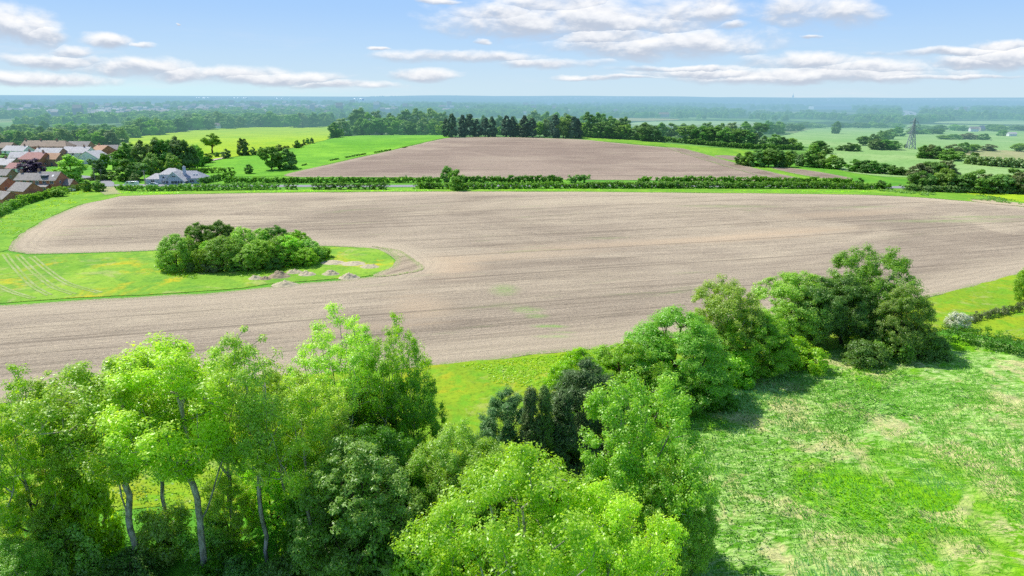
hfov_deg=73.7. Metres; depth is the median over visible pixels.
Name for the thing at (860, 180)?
bush
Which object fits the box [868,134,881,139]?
broadleaf tree
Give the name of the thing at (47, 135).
broadleaf tree
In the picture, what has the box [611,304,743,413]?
willow tree
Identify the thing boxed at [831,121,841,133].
broadleaf tree
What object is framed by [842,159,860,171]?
broadleaf tree
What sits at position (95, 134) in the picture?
broadleaf tree
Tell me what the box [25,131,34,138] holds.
broadleaf tree
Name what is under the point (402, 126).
broadleaf tree
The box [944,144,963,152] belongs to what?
broadleaf tree
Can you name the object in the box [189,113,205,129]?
broadleaf tree
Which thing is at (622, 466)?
broadleaf tree
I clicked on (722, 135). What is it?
broadleaf tree
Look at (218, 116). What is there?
broadleaf tree
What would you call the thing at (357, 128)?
broadleaf tree
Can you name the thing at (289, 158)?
broadleaf tree
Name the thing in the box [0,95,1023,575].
ground
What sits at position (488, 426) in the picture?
conifer tree
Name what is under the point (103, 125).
broadleaf tree
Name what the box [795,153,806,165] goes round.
broadleaf tree
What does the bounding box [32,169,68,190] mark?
house
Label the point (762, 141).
broadleaf tree
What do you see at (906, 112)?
motorway
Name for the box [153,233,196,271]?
broadleaf tree
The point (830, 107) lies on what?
warehouse
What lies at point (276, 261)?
bush
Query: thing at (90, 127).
broadleaf tree
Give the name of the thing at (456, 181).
broadleaf tree
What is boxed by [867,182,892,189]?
hedge
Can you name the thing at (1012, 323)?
pasture
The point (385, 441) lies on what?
broadleaf tree
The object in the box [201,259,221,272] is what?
bush
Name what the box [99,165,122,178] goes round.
lawn
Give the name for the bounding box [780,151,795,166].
broadleaf tree
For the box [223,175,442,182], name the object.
hedge
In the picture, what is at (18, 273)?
wheel track
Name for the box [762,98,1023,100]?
distant city
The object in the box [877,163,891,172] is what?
broadleaf tree
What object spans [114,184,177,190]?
hedge
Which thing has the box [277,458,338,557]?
young tree
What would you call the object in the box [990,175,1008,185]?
broadleaf tree
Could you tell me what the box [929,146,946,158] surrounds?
broadleaf tree
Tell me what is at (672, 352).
willow tree
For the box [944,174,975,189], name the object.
broadleaf tree
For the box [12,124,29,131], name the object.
broadleaf tree
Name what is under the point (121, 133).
broadleaf tree
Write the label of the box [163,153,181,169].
broadleaf tree
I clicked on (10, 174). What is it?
house
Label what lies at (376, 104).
distant suburb
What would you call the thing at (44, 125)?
broadleaf tree
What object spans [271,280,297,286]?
soil heap
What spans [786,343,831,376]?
bush
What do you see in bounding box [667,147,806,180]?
track
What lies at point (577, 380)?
conifer tree
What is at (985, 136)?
broadleaf tree
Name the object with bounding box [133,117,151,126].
broadleaf tree
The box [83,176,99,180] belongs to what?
fence
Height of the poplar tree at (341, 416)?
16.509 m
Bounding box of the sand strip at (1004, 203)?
[972,199,1023,205]
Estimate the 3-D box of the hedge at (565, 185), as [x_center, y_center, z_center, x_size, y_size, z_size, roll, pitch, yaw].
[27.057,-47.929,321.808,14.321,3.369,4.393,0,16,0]
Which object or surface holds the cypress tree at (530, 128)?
on the ground at (176, 569)
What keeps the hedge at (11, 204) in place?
on the ground at (176, 569)
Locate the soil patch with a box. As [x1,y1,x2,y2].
[714,155,738,159]
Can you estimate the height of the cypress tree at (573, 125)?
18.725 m
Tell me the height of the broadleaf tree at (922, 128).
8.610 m
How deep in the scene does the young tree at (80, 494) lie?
62.25 m
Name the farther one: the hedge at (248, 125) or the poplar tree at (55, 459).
the hedge at (248, 125)
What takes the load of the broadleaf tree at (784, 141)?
on the ground at (176, 569)
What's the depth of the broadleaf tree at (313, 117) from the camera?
1007.74 m
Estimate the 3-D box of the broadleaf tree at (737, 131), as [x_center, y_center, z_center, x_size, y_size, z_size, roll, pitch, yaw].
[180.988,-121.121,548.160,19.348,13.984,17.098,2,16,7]
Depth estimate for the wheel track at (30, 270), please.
163.20 m
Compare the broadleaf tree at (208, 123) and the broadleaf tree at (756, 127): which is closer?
the broadleaf tree at (756, 127)
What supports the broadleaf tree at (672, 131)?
on the ground at (176, 569)
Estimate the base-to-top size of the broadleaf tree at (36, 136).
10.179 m
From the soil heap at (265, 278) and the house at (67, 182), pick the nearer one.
the soil heap at (265, 278)
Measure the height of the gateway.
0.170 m
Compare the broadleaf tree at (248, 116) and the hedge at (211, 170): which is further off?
the broadleaf tree at (248, 116)
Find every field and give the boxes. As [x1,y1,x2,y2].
[0,191,1023,402]
[127,126,329,158]
[196,135,448,175]
[284,137,795,180]
[590,118,679,120]
[631,121,757,124]
[934,121,1023,124]
[967,191,1023,201]
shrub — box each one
[24,521,106,575]
[91,546,163,575]
[130,500,194,568]
[172,517,235,573]
[187,555,222,575]
[220,553,265,575]
[261,547,302,575]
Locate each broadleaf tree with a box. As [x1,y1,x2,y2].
[1,130,16,141]
[1,135,12,141]
[7,124,21,131]
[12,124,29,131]
[12,131,29,145]
[14,158,47,172]
[22,123,35,130]
[25,128,36,136]
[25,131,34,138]
[28,134,47,139]
[33,126,45,139]
[38,120,49,129]
[38,132,54,139]
[44,127,56,132]
[46,154,88,183]
[53,129,75,141]
[64,124,78,130]
[69,129,82,140]
[75,129,94,142]
[86,125,101,132]
[89,132,106,144]
[90,159,108,179]
[94,129,107,142]
[97,123,111,129]
[99,153,110,167]
[100,129,120,144]
[109,149,126,169]
[113,159,135,180]
[115,127,129,142]
[118,142,136,162]
[120,117,133,125]
[123,124,141,137]
[124,120,139,125]
[128,173,139,181]
[130,140,151,173]
[130,162,149,178]
[132,118,148,134]
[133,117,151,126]
[140,120,158,134]
[141,137,163,170]
[142,153,164,175]
[150,115,162,119]
[152,117,166,134]
[152,139,174,165]
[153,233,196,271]
[157,112,172,119]
[162,119,176,131]
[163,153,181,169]
[167,135,186,166]
[169,118,189,131]
[170,112,179,119]
[173,139,200,170]
[178,235,202,262]
[181,117,196,129]
[184,222,214,247]
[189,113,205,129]
[190,248,208,271]
[193,144,203,167]
[196,153,209,166]
[198,240,224,261]
[199,235,245,269]
[200,133,221,152]
[202,115,216,128]
[202,153,212,162]
[202,219,236,250]
[212,111,226,127]
[219,115,236,128]
[220,113,235,119]
[225,226,259,256]
[230,245,262,270]
[233,117,247,127]
[236,138,249,155]
[240,239,279,268]
[241,112,260,123]
[244,164,253,173]
[245,228,272,252]
[250,115,271,126]
[256,146,281,169]
[260,111,280,126]
[262,225,287,244]
[264,234,304,265]
[266,235,298,266]
[272,115,287,126]
[277,148,297,169]
[284,114,300,127]
[284,229,310,242]
[286,435,422,575]
[290,239,326,261]
[292,113,309,126]
[292,247,318,265]
[308,112,321,126]
[317,113,333,125]
[318,246,331,257]
[327,122,343,137]
[328,113,335,122]
[330,118,353,135]
[330,422,426,550]
[335,388,409,496]
[346,107,369,132]
[350,117,367,134]
[358,112,376,134]
[368,110,384,133]
[369,117,390,134]
[381,117,402,134]
[381,365,448,504]
[386,113,395,133]
[387,438,666,575]
[396,109,415,126]
[397,120,413,134]
[404,121,419,134]
[405,416,523,569]
[409,108,427,130]
[415,117,429,134]
[419,107,440,130]
[426,118,439,134]
[429,436,546,575]
[435,121,445,134]
[438,111,448,125]
[439,165,452,182]
[447,169,464,189]
[494,115,506,134]
[497,126,501,134]
[526,109,541,120]
[532,476,689,575]
[534,121,545,136]
[540,111,548,120]
[541,119,550,136]
[541,346,613,417]
[547,114,554,131]
[556,117,570,137]
[561,114,574,136]
[577,366,722,574]
[580,111,597,137]
[581,122,588,136]
[586,123,602,137]
[590,338,671,397]
[592,112,607,137]
[595,121,614,137]
[606,116,618,131]
[607,122,625,138]
[614,116,630,132]
[619,124,631,136]
[623,451,720,575]
[630,125,643,139]
[635,123,651,140]
[645,125,661,140]
[657,122,668,136]
[661,123,678,136]
[674,123,688,136]
[676,125,699,138]
[684,272,776,372]
[690,125,713,141]
[700,122,712,136]
[700,126,722,141]
[714,127,736,142]
[715,123,729,134]
[717,308,798,377]
[726,122,740,134]
[726,128,749,143]
[734,153,744,164]
[737,130,756,143]
[739,121,754,132]
[739,151,754,165]
[748,149,766,166]
[750,270,835,344]
[752,122,770,136]
[752,132,760,146]
[759,135,767,143]
[760,148,780,166]
[761,120,774,133]
[766,134,781,146]
[772,148,787,166]
[773,121,786,133]
[774,137,790,148]
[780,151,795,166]
[784,124,795,130]
[788,138,797,148]
[788,150,798,162]
[794,124,805,130]
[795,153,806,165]
[797,122,813,127]
[802,149,823,166]
[806,143,821,153]
[812,124,826,127]
[812,140,827,149]
[812,151,827,167]
[821,145,833,153]
[823,154,840,168]
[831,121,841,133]
[831,157,846,168]
[842,143,855,150]
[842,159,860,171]
[843,123,852,127]
[851,122,868,127]
[851,144,861,150]
[855,160,874,172]
[856,136,872,144]
[861,160,881,173]
[867,139,886,149]
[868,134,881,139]
[871,123,887,127]
[876,130,889,139]
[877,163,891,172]
[879,139,895,148]
[885,129,898,138]
[885,165,901,174]
[888,140,903,149]
[890,123,904,127]
[890,126,905,135]
[894,166,908,174]
[905,163,933,181]
[906,171,937,190]
[906,183,917,190]
[914,173,938,190]
[916,145,935,157]
[917,125,932,129]
[922,161,947,174]
[923,129,931,133]
[925,144,935,156]
[927,129,939,133]
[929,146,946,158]
[932,125,949,130]
[932,128,944,133]
[934,168,958,188]
[935,135,948,138]
[935,160,961,175]
[938,148,959,160]
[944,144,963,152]
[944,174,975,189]
[946,134,960,139]
[947,124,959,130]
[954,142,972,152]
[954,151,965,159]
[956,125,968,130]
[960,133,978,138]
[963,169,997,192]
[969,144,981,150]
[976,134,991,139]
[977,173,997,191]
[980,144,998,150]
[985,124,1003,130]
[988,125,1009,131]
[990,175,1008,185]
[995,175,1016,193]
[996,130,1007,135]
[997,168,1023,180]
[1005,125,1021,130]
[1009,143,1023,150]
[1009,172,1023,193]
[1012,267,1023,300]
[1013,126,1023,130]
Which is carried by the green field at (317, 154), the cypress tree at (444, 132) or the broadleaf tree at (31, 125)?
the cypress tree at (444, 132)
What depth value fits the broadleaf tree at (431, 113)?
764.88 m
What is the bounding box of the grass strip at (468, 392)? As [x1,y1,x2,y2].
[0,275,1023,513]
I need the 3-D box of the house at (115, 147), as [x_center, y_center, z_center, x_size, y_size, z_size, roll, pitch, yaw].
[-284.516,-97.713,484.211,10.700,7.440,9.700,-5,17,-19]
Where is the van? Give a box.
[124,181,138,184]
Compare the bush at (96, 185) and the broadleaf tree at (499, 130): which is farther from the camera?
the broadleaf tree at (499, 130)
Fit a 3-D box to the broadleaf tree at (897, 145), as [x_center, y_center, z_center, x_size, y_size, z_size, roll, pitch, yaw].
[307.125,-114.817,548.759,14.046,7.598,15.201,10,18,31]
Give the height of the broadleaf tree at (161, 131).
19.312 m
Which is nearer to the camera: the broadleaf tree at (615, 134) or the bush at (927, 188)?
the bush at (927, 188)
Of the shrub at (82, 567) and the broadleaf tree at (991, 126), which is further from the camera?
the broadleaf tree at (991, 126)
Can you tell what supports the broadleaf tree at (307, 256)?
on the meadow
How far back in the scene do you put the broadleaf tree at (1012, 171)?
322.52 m
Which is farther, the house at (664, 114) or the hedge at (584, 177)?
the house at (664, 114)
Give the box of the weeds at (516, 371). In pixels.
[459,353,563,386]
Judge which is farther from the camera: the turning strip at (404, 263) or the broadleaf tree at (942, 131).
the broadleaf tree at (942, 131)
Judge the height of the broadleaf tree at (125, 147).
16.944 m
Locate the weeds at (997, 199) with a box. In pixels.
[865,188,1021,204]
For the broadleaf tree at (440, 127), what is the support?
on the green field at (317, 154)
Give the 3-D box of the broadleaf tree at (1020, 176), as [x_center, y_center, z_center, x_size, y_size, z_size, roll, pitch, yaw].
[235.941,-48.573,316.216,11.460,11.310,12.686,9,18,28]
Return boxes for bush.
[50,188,67,196]
[79,180,92,191]
[91,180,105,190]
[185,262,199,272]
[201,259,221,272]
[221,149,230,157]
[224,260,249,271]
[250,147,254,154]
[262,257,284,269]
[289,256,311,265]
[294,140,299,147]
[687,377,741,412]
[717,349,760,390]
[761,335,808,368]
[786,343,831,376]
[840,338,891,369]
[854,177,864,183]
[854,315,898,345]
[866,330,916,363]
[874,180,886,188]
[901,324,943,357]
[915,335,953,362]
[923,185,931,191]
[943,311,974,329]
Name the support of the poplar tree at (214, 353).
on the ground at (176, 569)
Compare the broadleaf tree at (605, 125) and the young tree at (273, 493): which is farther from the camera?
the broadleaf tree at (605, 125)
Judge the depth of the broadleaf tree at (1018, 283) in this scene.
144.48 m
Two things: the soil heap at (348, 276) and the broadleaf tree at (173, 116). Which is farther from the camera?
the broadleaf tree at (173, 116)
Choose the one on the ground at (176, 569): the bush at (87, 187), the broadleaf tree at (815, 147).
the broadleaf tree at (815, 147)
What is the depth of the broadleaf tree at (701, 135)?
553.52 m
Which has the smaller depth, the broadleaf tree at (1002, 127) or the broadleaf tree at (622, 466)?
the broadleaf tree at (622, 466)
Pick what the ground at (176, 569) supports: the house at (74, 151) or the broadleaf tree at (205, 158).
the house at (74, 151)
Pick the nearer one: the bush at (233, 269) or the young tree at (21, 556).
the young tree at (21, 556)
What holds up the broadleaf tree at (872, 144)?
on the pasture at (903, 157)
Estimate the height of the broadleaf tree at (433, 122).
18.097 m
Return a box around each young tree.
[0,483,81,568]
[0,535,52,575]
[43,467,126,574]
[200,467,260,558]
[235,442,295,531]
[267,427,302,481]
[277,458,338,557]
[293,516,351,575]
[351,523,420,575]
[363,484,434,575]
[390,523,466,575]
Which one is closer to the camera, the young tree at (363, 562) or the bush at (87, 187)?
the young tree at (363, 562)
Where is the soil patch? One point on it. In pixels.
(728, 157)
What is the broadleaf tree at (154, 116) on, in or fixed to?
on the ground at (176, 569)
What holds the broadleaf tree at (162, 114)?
on the ground at (176, 569)
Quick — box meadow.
[0,247,393,302]
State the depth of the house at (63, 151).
447.15 m
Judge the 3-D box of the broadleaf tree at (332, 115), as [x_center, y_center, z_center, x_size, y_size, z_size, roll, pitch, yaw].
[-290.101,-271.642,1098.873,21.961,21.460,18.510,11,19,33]
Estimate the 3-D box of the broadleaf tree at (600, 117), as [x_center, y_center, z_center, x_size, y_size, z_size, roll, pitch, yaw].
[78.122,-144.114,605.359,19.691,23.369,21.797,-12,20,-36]
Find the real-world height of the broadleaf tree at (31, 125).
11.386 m
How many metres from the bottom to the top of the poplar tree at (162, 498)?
20.636 m
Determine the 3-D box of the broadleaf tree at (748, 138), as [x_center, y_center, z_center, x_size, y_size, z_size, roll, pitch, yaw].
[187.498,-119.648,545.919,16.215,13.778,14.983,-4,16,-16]
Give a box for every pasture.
[632,335,1023,575]
[746,124,1023,176]
[961,309,1023,339]
[964,150,1023,158]
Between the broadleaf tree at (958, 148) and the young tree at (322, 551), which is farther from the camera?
the broadleaf tree at (958, 148)
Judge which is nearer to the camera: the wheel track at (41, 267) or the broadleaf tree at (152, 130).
the wheel track at (41, 267)
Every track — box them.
[0,284,35,297]
[0,287,29,298]
[2,254,46,295]
[6,254,51,294]
[15,255,70,294]
[19,255,76,293]
[29,257,97,292]
[33,256,101,291]
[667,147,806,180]
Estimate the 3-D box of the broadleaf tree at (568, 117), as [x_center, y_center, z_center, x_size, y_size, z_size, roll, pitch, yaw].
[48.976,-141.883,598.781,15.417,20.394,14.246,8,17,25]
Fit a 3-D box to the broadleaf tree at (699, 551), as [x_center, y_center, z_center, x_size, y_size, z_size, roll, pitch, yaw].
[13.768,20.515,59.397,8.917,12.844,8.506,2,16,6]
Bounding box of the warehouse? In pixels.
[808,106,851,108]
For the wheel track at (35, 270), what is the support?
on the meadow
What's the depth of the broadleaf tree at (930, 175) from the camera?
324.07 m
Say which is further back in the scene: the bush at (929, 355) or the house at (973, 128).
the house at (973, 128)
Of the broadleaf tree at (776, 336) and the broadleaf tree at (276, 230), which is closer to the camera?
the broadleaf tree at (776, 336)
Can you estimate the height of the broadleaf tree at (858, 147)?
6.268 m
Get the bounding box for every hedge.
[0,186,69,215]
[68,182,105,190]
[96,173,120,179]
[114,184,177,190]
[131,123,329,134]
[173,182,280,190]
[182,167,235,172]
[196,171,235,183]
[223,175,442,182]
[255,143,303,154]
[284,181,437,189]
[301,146,407,165]
[412,180,558,188]
[459,174,562,182]
[556,183,582,188]
[566,174,590,182]
[579,179,870,188]
[608,133,629,139]
[630,135,800,149]
[637,175,853,183]
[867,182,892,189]
[899,184,1023,193]
[936,324,1023,357]
[942,301,1023,327]
[961,155,1023,167]
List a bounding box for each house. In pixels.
[0,142,18,154]
[0,155,23,168]
[0,169,17,179]
[0,177,15,190]
[0,191,16,202]
[1,143,34,153]
[4,163,23,171]
[6,182,42,197]
[8,149,37,158]
[13,170,35,182]
[18,150,48,166]
[20,138,76,148]
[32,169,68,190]
[35,145,66,154]
[45,153,64,165]
[62,179,79,187]
[64,144,94,157]
[69,141,95,147]
[76,150,111,163]
[93,143,116,154]
[108,145,118,149]
[145,166,208,184]
[214,123,220,128]
[658,112,668,116]
[968,126,978,131]
[979,125,985,130]
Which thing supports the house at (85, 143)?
on the ground at (176, 569)
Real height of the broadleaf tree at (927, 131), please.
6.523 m
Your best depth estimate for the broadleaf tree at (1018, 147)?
549.96 m
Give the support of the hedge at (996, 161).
on the pasture at (903, 157)
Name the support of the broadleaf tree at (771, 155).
on the grass lane at (711, 151)
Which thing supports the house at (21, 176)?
on the ground at (176, 569)
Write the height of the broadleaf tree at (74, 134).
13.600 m
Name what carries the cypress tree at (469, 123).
on the ground at (176, 569)
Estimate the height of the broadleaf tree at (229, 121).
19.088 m
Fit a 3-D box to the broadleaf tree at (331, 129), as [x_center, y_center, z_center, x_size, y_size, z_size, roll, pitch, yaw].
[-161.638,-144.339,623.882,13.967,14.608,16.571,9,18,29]
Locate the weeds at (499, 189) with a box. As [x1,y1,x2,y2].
[118,189,870,193]
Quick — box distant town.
[920,105,966,110]
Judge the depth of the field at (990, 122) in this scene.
1502.52 m
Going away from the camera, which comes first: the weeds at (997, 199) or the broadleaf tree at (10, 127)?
the weeds at (997, 199)
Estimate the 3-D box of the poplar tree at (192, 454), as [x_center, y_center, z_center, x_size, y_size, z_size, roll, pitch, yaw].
[-28.438,15.303,57.197,13.661,23.630,13.055,11,19,33]
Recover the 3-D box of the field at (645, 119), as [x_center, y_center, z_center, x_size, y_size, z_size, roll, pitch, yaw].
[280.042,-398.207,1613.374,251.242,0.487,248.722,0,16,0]
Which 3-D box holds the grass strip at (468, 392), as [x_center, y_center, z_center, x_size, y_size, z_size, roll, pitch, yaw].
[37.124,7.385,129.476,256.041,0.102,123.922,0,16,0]
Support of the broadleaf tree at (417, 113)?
on the ground at (176, 569)
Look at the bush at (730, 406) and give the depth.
94.50 m
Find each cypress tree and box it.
[441,118,449,136]
[446,113,457,136]
[458,114,467,136]
[463,114,473,136]
[471,119,480,136]
[479,117,488,136]
[487,116,497,136]
[501,115,512,136]
[508,116,517,136]
[513,123,519,135]
[519,115,530,136]
[526,117,536,136]
[549,114,560,137]
[568,116,581,137]
[573,118,582,137]
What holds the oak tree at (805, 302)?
on the grass strip at (468, 392)
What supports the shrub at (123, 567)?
on the ground at (176, 569)
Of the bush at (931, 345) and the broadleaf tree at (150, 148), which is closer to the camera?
the bush at (931, 345)
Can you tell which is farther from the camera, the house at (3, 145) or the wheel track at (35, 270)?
the house at (3, 145)
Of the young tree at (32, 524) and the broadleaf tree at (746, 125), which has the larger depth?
the broadleaf tree at (746, 125)
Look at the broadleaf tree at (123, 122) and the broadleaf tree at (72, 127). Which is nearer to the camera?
the broadleaf tree at (72, 127)
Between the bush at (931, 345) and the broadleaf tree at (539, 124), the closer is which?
the bush at (931, 345)
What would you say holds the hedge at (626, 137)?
on the grass lane at (711, 151)
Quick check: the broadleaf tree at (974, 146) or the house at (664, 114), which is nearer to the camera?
the broadleaf tree at (974, 146)
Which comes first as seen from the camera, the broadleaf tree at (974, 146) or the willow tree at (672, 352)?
the willow tree at (672, 352)
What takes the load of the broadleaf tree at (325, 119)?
on the yellow field at (256, 138)
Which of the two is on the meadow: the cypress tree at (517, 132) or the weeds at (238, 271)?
the weeds at (238, 271)
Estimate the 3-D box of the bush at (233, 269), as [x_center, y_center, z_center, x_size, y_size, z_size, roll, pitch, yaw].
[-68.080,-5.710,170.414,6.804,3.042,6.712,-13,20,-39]
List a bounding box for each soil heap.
[248,275,260,279]
[259,276,270,279]
[268,270,289,278]
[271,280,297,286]
[287,269,302,273]
[299,270,314,275]
[321,260,343,264]
[321,270,339,275]
[338,272,359,279]
[341,261,365,265]
[360,264,378,268]
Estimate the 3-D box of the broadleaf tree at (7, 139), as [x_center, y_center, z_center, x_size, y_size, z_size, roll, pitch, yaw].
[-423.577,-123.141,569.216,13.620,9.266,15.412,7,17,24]
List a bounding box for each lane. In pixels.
[66,175,113,185]
[580,137,870,184]
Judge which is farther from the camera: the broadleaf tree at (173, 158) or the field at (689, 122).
the field at (689, 122)
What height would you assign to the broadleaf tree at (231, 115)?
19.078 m
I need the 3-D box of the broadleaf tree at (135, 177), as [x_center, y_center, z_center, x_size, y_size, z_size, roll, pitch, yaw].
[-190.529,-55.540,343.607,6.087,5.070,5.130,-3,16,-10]
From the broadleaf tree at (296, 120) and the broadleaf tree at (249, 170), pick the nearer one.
the broadleaf tree at (249, 170)
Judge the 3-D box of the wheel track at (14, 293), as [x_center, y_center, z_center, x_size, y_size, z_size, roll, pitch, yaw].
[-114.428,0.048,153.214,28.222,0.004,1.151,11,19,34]
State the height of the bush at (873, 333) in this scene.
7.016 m
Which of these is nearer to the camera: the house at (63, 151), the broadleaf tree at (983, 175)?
the broadleaf tree at (983, 175)
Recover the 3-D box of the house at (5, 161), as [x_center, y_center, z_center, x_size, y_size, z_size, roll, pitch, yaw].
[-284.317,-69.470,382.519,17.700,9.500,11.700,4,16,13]
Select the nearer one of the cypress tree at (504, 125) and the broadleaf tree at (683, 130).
the broadleaf tree at (683, 130)
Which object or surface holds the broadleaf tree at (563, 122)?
on the ground at (176, 569)
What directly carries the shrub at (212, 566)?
on the ground at (176, 569)
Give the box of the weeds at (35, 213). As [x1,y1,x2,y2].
[0,190,93,234]
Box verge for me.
[99,188,1023,206]
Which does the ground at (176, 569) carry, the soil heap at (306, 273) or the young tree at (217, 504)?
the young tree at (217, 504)
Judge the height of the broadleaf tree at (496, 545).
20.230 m
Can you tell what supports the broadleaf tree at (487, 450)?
on the ground at (176, 569)
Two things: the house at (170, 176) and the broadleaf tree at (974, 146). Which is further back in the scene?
the broadleaf tree at (974, 146)
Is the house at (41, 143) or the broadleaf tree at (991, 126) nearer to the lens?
the house at (41, 143)
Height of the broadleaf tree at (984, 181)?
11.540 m
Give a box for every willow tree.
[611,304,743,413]
[619,328,686,404]
[826,243,928,340]
[864,284,939,356]
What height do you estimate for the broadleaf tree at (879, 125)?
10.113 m
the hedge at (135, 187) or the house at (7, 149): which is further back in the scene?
the house at (7, 149)
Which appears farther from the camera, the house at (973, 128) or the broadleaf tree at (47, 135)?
the house at (973, 128)
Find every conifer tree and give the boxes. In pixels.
[462,385,525,472]
[518,386,548,477]
[530,385,555,498]
[550,354,646,477]
[550,388,586,498]
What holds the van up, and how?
on the road
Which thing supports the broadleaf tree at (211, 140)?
on the yellow field at (256, 138)
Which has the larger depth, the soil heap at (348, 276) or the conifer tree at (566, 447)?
the soil heap at (348, 276)
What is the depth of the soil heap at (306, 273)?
165.51 m
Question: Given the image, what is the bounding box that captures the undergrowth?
[0,318,943,575]
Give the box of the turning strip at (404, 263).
[373,246,423,276]
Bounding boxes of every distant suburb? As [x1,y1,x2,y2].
[0,100,328,114]
[326,100,617,111]
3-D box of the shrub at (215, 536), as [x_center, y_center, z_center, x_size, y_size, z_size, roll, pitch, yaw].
[-28.243,23.779,63.347,5.426,4.786,4.437,10,19,32]
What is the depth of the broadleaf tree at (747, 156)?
428.00 m
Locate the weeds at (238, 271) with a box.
[154,255,336,278]
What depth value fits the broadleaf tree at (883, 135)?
664.77 m
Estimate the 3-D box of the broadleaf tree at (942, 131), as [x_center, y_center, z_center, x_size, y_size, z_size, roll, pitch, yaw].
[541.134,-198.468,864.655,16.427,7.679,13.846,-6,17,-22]
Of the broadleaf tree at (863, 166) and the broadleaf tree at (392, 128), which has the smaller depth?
the broadleaf tree at (863, 166)
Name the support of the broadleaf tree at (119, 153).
on the lawn at (109, 167)
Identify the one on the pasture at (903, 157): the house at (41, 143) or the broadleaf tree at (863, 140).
the broadleaf tree at (863, 140)
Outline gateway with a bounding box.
[100,187,122,194]
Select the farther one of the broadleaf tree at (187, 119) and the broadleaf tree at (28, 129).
the broadleaf tree at (187, 119)
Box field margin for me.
[0,188,117,251]
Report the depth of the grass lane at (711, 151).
521.80 m
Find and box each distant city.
[512,96,679,99]
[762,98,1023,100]
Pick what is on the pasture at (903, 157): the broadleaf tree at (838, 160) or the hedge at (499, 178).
the broadleaf tree at (838, 160)
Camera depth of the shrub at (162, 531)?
62.59 m
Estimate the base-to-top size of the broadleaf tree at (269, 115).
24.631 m
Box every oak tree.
[790,275,856,342]
[816,273,878,343]
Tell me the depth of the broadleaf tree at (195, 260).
167.02 m
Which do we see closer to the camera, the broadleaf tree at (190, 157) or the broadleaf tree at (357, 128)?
the broadleaf tree at (190, 157)
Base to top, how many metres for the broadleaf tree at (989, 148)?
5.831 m
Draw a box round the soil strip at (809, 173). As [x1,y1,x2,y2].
[770,167,850,178]
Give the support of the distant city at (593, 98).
on the ground at (176, 569)
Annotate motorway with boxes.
[903,110,916,115]
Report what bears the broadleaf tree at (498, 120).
on the ground at (176, 569)
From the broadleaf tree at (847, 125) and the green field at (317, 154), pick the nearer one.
the green field at (317, 154)
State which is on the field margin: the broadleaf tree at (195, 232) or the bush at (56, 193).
the bush at (56, 193)
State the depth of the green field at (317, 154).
495.42 m
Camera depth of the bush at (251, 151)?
481.21 m
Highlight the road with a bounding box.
[106,184,903,187]
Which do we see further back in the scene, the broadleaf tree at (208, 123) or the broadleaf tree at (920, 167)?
the broadleaf tree at (208, 123)
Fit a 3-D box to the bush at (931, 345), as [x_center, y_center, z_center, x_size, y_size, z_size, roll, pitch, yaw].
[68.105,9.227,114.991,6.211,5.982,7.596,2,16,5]
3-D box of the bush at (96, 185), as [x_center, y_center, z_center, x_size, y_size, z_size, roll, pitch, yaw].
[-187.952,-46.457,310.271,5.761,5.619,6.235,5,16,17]
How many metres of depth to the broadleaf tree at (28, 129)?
635.60 m
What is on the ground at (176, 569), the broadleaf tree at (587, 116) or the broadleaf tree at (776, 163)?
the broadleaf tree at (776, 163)
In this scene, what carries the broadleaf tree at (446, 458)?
on the ground at (176, 569)
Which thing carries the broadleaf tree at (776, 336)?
on the grass strip at (468, 392)
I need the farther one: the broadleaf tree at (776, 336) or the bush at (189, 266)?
the bush at (189, 266)
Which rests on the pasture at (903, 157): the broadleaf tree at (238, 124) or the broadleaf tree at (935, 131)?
the broadleaf tree at (935, 131)
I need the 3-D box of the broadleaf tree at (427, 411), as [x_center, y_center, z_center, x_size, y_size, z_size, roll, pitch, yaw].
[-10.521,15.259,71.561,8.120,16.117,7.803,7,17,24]
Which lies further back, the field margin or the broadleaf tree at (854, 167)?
the broadleaf tree at (854, 167)
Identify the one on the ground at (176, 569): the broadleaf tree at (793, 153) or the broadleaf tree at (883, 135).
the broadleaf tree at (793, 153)
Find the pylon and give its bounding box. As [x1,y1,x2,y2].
[905,118,919,148]
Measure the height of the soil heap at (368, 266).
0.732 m
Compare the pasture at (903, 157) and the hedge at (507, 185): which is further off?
the pasture at (903, 157)
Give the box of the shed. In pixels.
[1006,132,1016,135]
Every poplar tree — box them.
[0,352,216,575]
[0,363,79,533]
[2,370,106,548]
[39,362,144,527]
[81,330,242,567]
[98,345,202,509]
[172,346,282,535]
[198,325,300,562]
[225,360,322,523]
[225,373,340,555]
[283,301,387,439]
[288,382,358,517]
[351,312,436,439]
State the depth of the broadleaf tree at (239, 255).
167.79 m
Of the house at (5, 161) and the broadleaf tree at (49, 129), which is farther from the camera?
the broadleaf tree at (49, 129)
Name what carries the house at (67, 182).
on the ground at (176, 569)
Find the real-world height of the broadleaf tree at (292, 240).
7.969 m
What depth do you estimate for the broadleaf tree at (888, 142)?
543.78 m
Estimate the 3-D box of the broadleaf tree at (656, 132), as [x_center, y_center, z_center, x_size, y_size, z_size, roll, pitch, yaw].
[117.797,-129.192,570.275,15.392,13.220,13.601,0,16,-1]
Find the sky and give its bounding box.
[0,0,1023,97]
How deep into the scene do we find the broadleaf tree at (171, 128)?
799.35 m

